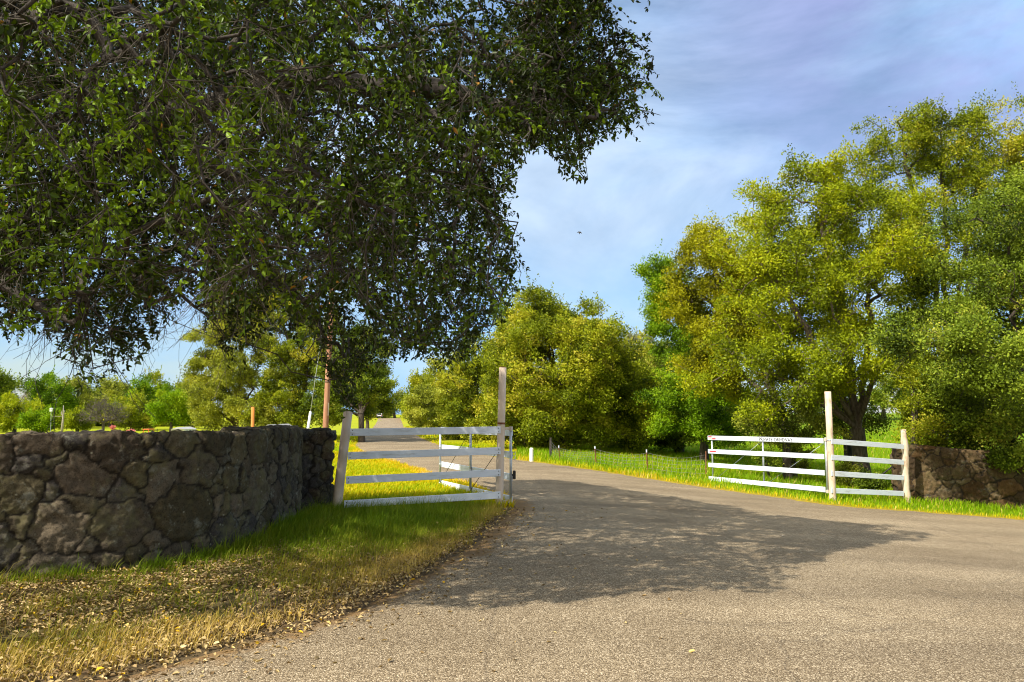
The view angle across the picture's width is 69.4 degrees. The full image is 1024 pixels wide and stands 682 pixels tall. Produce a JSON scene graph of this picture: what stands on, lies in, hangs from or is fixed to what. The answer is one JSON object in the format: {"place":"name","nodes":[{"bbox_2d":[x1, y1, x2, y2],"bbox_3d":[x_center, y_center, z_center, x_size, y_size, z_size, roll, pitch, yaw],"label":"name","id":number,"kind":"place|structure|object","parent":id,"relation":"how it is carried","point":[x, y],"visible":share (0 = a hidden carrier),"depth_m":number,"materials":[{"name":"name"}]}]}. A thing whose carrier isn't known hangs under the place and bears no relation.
{"place":"outdoors","nodes":[
{"label":"outdoors","id":0,"kind":"place"},
{"bbox_2d":[171,427,195,430],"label":"shed","id":1,"kind":"structure","parent":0,"point":[186,428],"depth_m":81.98,"materials":[{"name":"white metal"}]},
{"bbox_2d":[334,425,445,442],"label":"grass","id":2,"kind":"structure","parent":0,"point":[426,437],"depth_m":46.29,"materials":[{"name":"green plant"}]},
{"bbox_2d":[0,413,1023,681],"bbox_3d":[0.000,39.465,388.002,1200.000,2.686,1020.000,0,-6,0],"label":"ground","id":3,"kind":"structure","parent":0,"point":[180,657],"depth_m":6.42,"materials":[{"name":"green plant"}]},
{"bbox_2d":[0,362,18,404],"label":"tree","id":4,"kind":"object","parent":3,"relation":"on","point":[7,383],"visible":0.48,"depth_m":149.78,"materials":[{"name":"green plant"}]},
{"bbox_2d":[0,389,45,432],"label":"tree","id":5,"kind":"object","parent":3,"relation":"on","point":[8,420],"visible":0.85,"depth_m":113.41,"materials":[{"name":"green plant"}]},
{"bbox_2d":[13,372,32,403],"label":"tree","id":6,"kind":"object","parent":3,"relation":"on","point":[20,380],"visible":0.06,"depth_m":166.40,"materials":[{"name":"green plant"}]},
{"bbox_2d":[20,392,30,408],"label":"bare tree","id":7,"kind":"object","parent":3,"relation":"on","point":[24,396],"visible":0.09,"depth_m":159.06,"materials":[{"name":"grey plant"}]},
{"bbox_2d":[12,404,67,432],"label":"field tree","id":8,"kind":"object","parent":3,"relation":"on","point":[39,421],"visible":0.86,"depth_m":105.62,"materials":[{"name":"green plant"}]},
{"bbox_2d":[22,364,80,412],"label":"tree","id":9,"kind":"object","parent":3,"relation":"on","point":[66,398],"visible":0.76,"depth_m":138.22,"materials":[{"name":"green plant"}]},
{"bbox_2d":[52,405,64,431],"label":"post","id":10,"kind":"object","parent":3,"relation":"on","point":[62,423],"visible":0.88,"depth_m":91.42,"materials":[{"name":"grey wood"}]},
{"bbox_2d":[48,402,96,431],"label":"field tree","id":11,"kind":"object","parent":3,"relation":"on","point":[71,419],"visible":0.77,"depth_m":105.79,"materials":[{"name":"green plant"}]},
{"bbox_2d":[53,371,96,427],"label":"tree","id":12,"kind":"object","parent":3,"relation":"on","point":[87,397],"visible":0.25,"depth_m":149.28,"materials":[{"name":"green plant"}]},
{"bbox_2d":[76,381,105,425],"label":"tree","id":13,"kind":"object","parent":3,"relation":"on","point":[98,423],"visible":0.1,"depth_m":163.22,"materials":[{"name":"green plant"}]},
{"bbox_2d":[78,394,130,430],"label":"bare tree","id":14,"kind":"object","parent":3,"relation":"on","point":[109,414],"visible":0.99,"depth_m":99.08,"materials":[{"name":"plant"}]},
{"bbox_2d":[92,370,130,425],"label":"tree","id":15,"kind":"object","parent":3,"relation":"on","point":[126,384],"visible":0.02,"depth_m":172.94,"materials":[{"name":"green plant"}]},
{"bbox_2d":[89,374,135,426],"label":"tree","id":16,"kind":"object","parent":3,"relation":"on","point":[111,386],"visible":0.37,"depth_m":158.15,"materials":[{"name":"green plant"}]},
{"bbox_2d":[101,386,157,430],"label":"tree","id":17,"kind":"object","parent":3,"relation":"on","point":[138,420],"visible":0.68,"depth_m":123.64,"materials":[{"name":"green plant"}]},
{"bbox_2d":[121,373,174,413],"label":"tree","id":18,"kind":"object","parent":3,"relation":"on","point":[141,383],"visible":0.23,"depth_m":133.55,"materials":[{"name":"green plant"}]},
{"bbox_2d":[0,424,302,579],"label":"stone wall","id":19,"kind":"structure","parent":3,"relation":"on","point":[96,498],"depth_m":7.64,"materials":[{"name":"grey stone"}]},
{"bbox_2d":[142,365,186,426],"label":"tree","id":20,"kind":"object","parent":3,"relation":"on","point":[156,377],"visible":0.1,"depth_m":162.83,"materials":[{"name":"green plant"}]},
{"bbox_2d":[143,382,192,430],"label":"lime tree","id":21,"kind":"object","parent":3,"relation":"on","point":[173,410],"visible":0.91,"depth_m":88.39,"materials":[{"name":"green plant"}]},
{"bbox_2d":[173,372,210,426],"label":"tree","id":22,"kind":"object","parent":3,"relation":"on","point":[177,384],"visible":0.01,"depth_m":138.96,"materials":[{"name":"green plant"}]},
{"bbox_2d":[177,289,299,430],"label":"yard oak","id":23,"kind":"object","parent":3,"relation":"on","point":[231,397],"visible":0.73,"depth_m":43.17,"materials":[{"name":"green plant"}]},
{"bbox_2d":[251,407,254,426],"bbox_3d":[-8.357,3.073,23.814,0.137,1.898,0.116,0,-6,0],"label":"bollard","id":24,"kind":"object","parent":3,"relation":"on","point":[252,415],"visible":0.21,"depth_m":23.83,"materials":[{"name":"orange wood"}]},
{"bbox_2d":[234,262,345,427],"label":"yard oak","id":25,"kind":"object","parent":3,"relation":"on","point":[272,392],"visible":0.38,"depth_m":42.98,"materials":[{"name":"green plant"}]},
{"bbox_2d":[301,427,336,510],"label":"stone wall","id":26,"kind":"structure","parent":3,"relation":"on","point":[318,456],"depth_m":12.36,"materials":[{"name":"grey stone"}]},
{"bbox_2d":[323,276,333,427],"bbox_3d":[-7.196,-0.165,29.155,0.420,9.559,0.226,0,-6,0],"label":"utility pole","id":27,"kind":"object","parent":3,"relation":"on","point":[326,405],"visible":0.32,"depth_m":28.84,"materials":[{"name":"brown wood"}]},
{"bbox_2d":[307,293,327,428],"bbox_3d":[-7.357,0.319,28.323,0.140,8.060,1.661,-2,-6,22],"label":"guy wire","id":28,"kind":"object","parent":27,"relation":"attached to","point":[309,419],"visible":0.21,"depth_m":27.63,"materials":[{"name":"white metal"}]},
{"bbox_2d":[0,0,663,460],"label":"oak tree","id":29,"kind":"object","parent":3,"relation":"on","point":[54,206],"visible":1,"depth_m":6.05,"materials":[{"name":"green plant"}]},
{"bbox_2d":[297,318,400,441],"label":"yard oak","id":30,"kind":"object","parent":3,"relation":"on","point":[380,382],"visible":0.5,"depth_m":40.88,"materials":[{"name":"green plant"}]},
{"bbox_2d":[355,384,381,427],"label":"yard oak","id":31,"kind":"object","parent":3,"relation":"on","point":[370,418],"visible":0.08,"depth_m":119.29,"materials":[{"name":"green plant"}]},
{"bbox_2d":[379,374,406,417],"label":"end tree","id":32,"kind":"object","parent":3,"relation":"on","point":[399,399],"visible":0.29,"depth_m":283.18,"materials":[{"name":"green plant"}]},
{"bbox_2d":[396,392,412,424],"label":"round oak","id":33,"kind":"object","parent":3,"relation":"on","point":[402,396],"visible":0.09,"depth_m":133.72,"materials":[{"name":"green plant"}]},
{"bbox_2d":[401,368,435,420],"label":"round oak","id":34,"kind":"object","parent":3,"relation":"on","point":[413,380],"visible":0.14,"depth_m":86.90,"materials":[{"name":"green plant"}]},
{"bbox_2d":[332,367,505,506],"bbox_3d":[-1.508,1.762,12.405,2.960,2.718,0.422,1,-6,-14],"label":"board fence","id":35,"kind":"object","parent":3,"relation":"on","point":[347,431],"visible":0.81,"depth_m":12.27,"materials":[{"name":"white paint"}]},
{"bbox_2d":[439,426,515,503],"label":"driveway gate","id":36,"kind":"structure","parent":35,"relation":"attached to","point":[510,476],"depth_m":14.65,"materials":[{"name":"white paint"}]},
{"bbox_2d":[331,441,517,507],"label":"lawn grass","id":37,"kind":"structure","parent":3,"relation":"on","point":[358,467],"depth_m":16.45,"materials":[{"name":"green plant"}]},
{"bbox_2d":[401,354,479,427],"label":"round oak","id":38,"kind":"object","parent":3,"relation":"on","point":[424,397],"visible":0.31,"depth_m":59.66,"materials":[{"name":"green plant"}]},
{"bbox_2d":[421,333,524,439],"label":"round oak","id":39,"kind":"object","parent":3,"relation":"on","point":[456,411],"visible":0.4,"depth_m":45.28,"materials":[{"name":"green plant"}]},
{"bbox_2d":[453,424,495,439],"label":"shrub","id":40,"kind":"object","parent":3,"relation":"on","point":[480,434],"visible":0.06,"depth_m":44.35,"materials":[{"name":"green plant"}]},
{"bbox_2d":[486,283,529,346],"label":"airy tree","id":41,"kind":"object","parent":3,"relation":"on","point":[507,324],"visible":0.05,"depth_m":60.09,"materials":[{"name":"green plant"}]},
{"bbox_2d":[529,448,532,461],"bbox_3d":[0.650,3.845,24.747,0.133,0.545,0.136,0,-6,0],"label":"marker post","id":42,"kind":"object","parent":3,"relation":"on","point":[531,456],"visible":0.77,"depth_m":24.69,"materials":[{"name":"white plastic"}]},
{"bbox_2d":[512,434,569,447],"bbox_3d":[1.300,4.345,33.218,2.825,1.549,1.900,0,-6,0],"label":"shrub","id":43,"kind":"object","parent":3,"relation":"on","point":[527,440],"visible":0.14,"depth_m":32.91,"materials":[{"name":"green plant"}]},
{"bbox_2d":[459,273,676,453],"bbox_3d":[2.324,1.051,32.865,9.682,8.144,7.889,0,-6,0],"label":"round oak","id":44,"kind":"object","parent":3,"relation":"on","point":[583,398],"visible":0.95,"depth_m":31.30,"materials":[{"name":"green plant"}]},
{"bbox_2d":[549,438,706,478],"bbox_3d":[3.128,3.718,23.456,0.764,1.098,7.138,4,-7,-35],"label":"wire fence","id":45,"kind":"object","parent":3,"relation":"on","point":[550,448],"visible":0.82,"depth_m":22.71,"materials":[{"name":"grey metal"}]},
{"bbox_2d":[576,429,687,450],"bbox_3d":[5.992,4.775,36.524,5.837,1.938,4.130,-2,-6,17],"label":"shrub","id":46,"kind":"object","parent":3,"relation":"on","point":[613,444],"visible":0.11,"depth_m":35.78,"materials":[{"name":"green plant"}]},
{"bbox_2d":[606,334,680,450],"bbox_3d":[6.048,2.453,36.848,6.161,6.596,5.577,3,-6,-28],"label":"round oak","id":47,"kind":"object","parent":3,"relation":"on","point":[639,381],"visible":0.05,"depth_m":36.88,"materials":[{"name":"green plant"}]},
{"bbox_2d":[625,326,661,365],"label":"wispy oak","id":48,"kind":"object","parent":3,"relation":"on","point":[630,335],"visible":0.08,"depth_m":46.16,"materials":[{"name":"green plant"}]},
{"bbox_2d":[619,336,777,453],"bbox_3d":[8.807,2.342,35.020,7.857,6.668,5.295,-2,-6,23],"label":"round oak","id":49,"kind":"object","parent":3,"relation":"on","point":[673,439],"visible":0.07,"depth_m":34.70,"materials":[{"name":"green plant"}]},
{"bbox_2d":[630,238,769,462],"bbox_3d":[7.468,0.427,29.260,5.342,9.384,4.594,0,-6,0],"label":"leafy oak","id":50,"kind":"object","parent":3,"relation":"on","point":[705,418],"visible":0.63,"depth_m":29.28,"materials":[{"name":"green plant"}]},
{"bbox_2d":[652,205,804,476],"bbox_3d":[7.645,-0.026,25.936,4.333,9.793,5.508,3,-6,-26],"label":"gold oak","id":51,"kind":"object","parent":3,"relation":"on","point":[702,288],"visible":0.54,"depth_m":25.65,"materials":[{"name":"green plant"}]},
{"bbox_2d":[751,443,783,477],"bbox_3d":[7.497,3.630,21.759,0.902,1.530,0.811,0,-6,0],"label":"shrub","id":52,"kind":"object","parent":3,"relation":"on","point":[769,461],"visible":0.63,"depth_m":21.63,"materials":[{"name":"green plant"}]},
{"bbox_2d":[730,374,853,480],"bbox_3d":[8.164,2.721,22.380,2.695,3.538,3.466,4,-7,-37],"label":"young oak","id":53,"kind":"object","parent":3,"relation":"on","point":[799,419],"visible":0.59,"depth_m":21.87,"materials":[{"name":"green plant"}]},
{"bbox_2d":[778,444,817,477],"bbox_3d":[8.814,3.630,22.755,1.277,1.882,0.952,0,-6,0],"label":"shrub","id":54,"kind":"object","parent":3,"relation":"on","point":[802,464],"visible":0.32,"depth_m":22.60,"materials":[{"name":"green plant"}]},
{"bbox_2d":[673,135,984,472],"bbox_3d":[9.157,-0.951,22.635,8.879,11.355,7.141,0,-6,0],"label":"valley oak","id":55,"kind":"object","parent":3,"relation":"on","point":[786,268],"visible":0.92,"depth_m":21.63,"materials":[{"name":"green plant"}]},
{"bbox_2d":[780,386,899,469],"bbox_3d":[10.303,2.768,23.832,2.825,4.076,3.489,3,-6,-28],"label":"young oak","id":56,"kind":"object","parent":3,"relation":"on","point":[869,424],"visible":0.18,"depth_m":23.20,"materials":[{"name":"green plant"}]},
{"bbox_2d":[835,449,865,488],"bbox_3d":[9.419,3.723,20.794,0.892,1.395,1.011,0,-6,0],"label":"shrub","id":57,"kind":"object","parent":3,"relation":"on","point":[846,481],"visible":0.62,"depth_m":20.64,"materials":[{"name":"green plant"}]},
{"bbox_2d":[824,391,910,502],"bbox_3d":[8.505,2.686,17.628,2.633,2.930,0.177,2,-6,-24],"label":"board fence","id":58,"kind":"object","parent":3,"relation":"on","point":[903,446],"visible":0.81,"depth_m":17.41,"materials":[{"name":"white paint"}]},
{"bbox_2d":[708,436,828,492],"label":"driveway gate","id":59,"kind":"structure","parent":58,"relation":"attached to","point":[763,468],"depth_m":18.57,"materials":[{"name":"white paint"}]},
{"bbox_2d":[851,463,891,489],"bbox_3d":[9.338,3.699,19.312,1.044,1.176,0.823,0,-6,0],"label":"shrub","id":60,"kind":"object","parent":3,"relation":"on","point":[870,483],"visible":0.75,"depth_m":19.13,"materials":[{"name":"green plant"}]},
{"bbox_2d":[857,373,908,419],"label":"hill oak","id":61,"kind":"object","parent":3,"relation":"on","point":[881,397],"visible":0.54,"depth_m":61.18,"materials":[{"name":"green plant"}]},
{"bbox_2d":[880,351,959,447],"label":"scrub oak","id":62,"kind":"object","parent":3,"relation":"on","point":[919,430],"visible":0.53,"depth_m":19.26,"materials":[{"name":"green plant"}]},
{"bbox_2d":[847,81,1023,439],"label":"tall oak","id":63,"kind":"object","parent":3,"relation":"on","point":[977,169],"visible":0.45,"depth_m":27.81,"materials":[{"name":"green plant"}]},
{"bbox_2d":[858,161,1023,473],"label":"live oak","id":64,"kind":"object","parent":3,"relation":"on","point":[977,389],"visible":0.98,"depth_m":18.84,"materials":[{"name":"green plant"}]},
{"bbox_2d":[890,443,1023,508],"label":"stone wall","id":65,"kind":"structure","parent":3,"relation":"on","point":[944,473],"depth_m":18.28,"materials":[{"name":"stone"}]},
{"bbox_2d":[0,0,1023,413],"label":"sky","id":66,"kind":"structure","parent":0,"point":[739,82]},
{"bbox_2d":[90,418,1023,681],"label":"road","id":67,"kind":"structure","parent":0,"point":[757,588],"depth_m":6.43,"materials":[{"name":"grey asphalt"}]},
{"bbox_2d":[0,507,694,681],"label":"fallen leaves","id":68,"kind":"object","parent":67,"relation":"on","point":[107,669],"visible":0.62,"depth_m":6.18,"materials":[{"name":"brown plant"}]},
{"bbox_2d":[516,430,1023,518],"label":"meadow grass","id":69,"kind":"structure","parent":0,"point":[540,454],"depth_m":22.80,"materials":[{"name":"green plant"}]}
]}

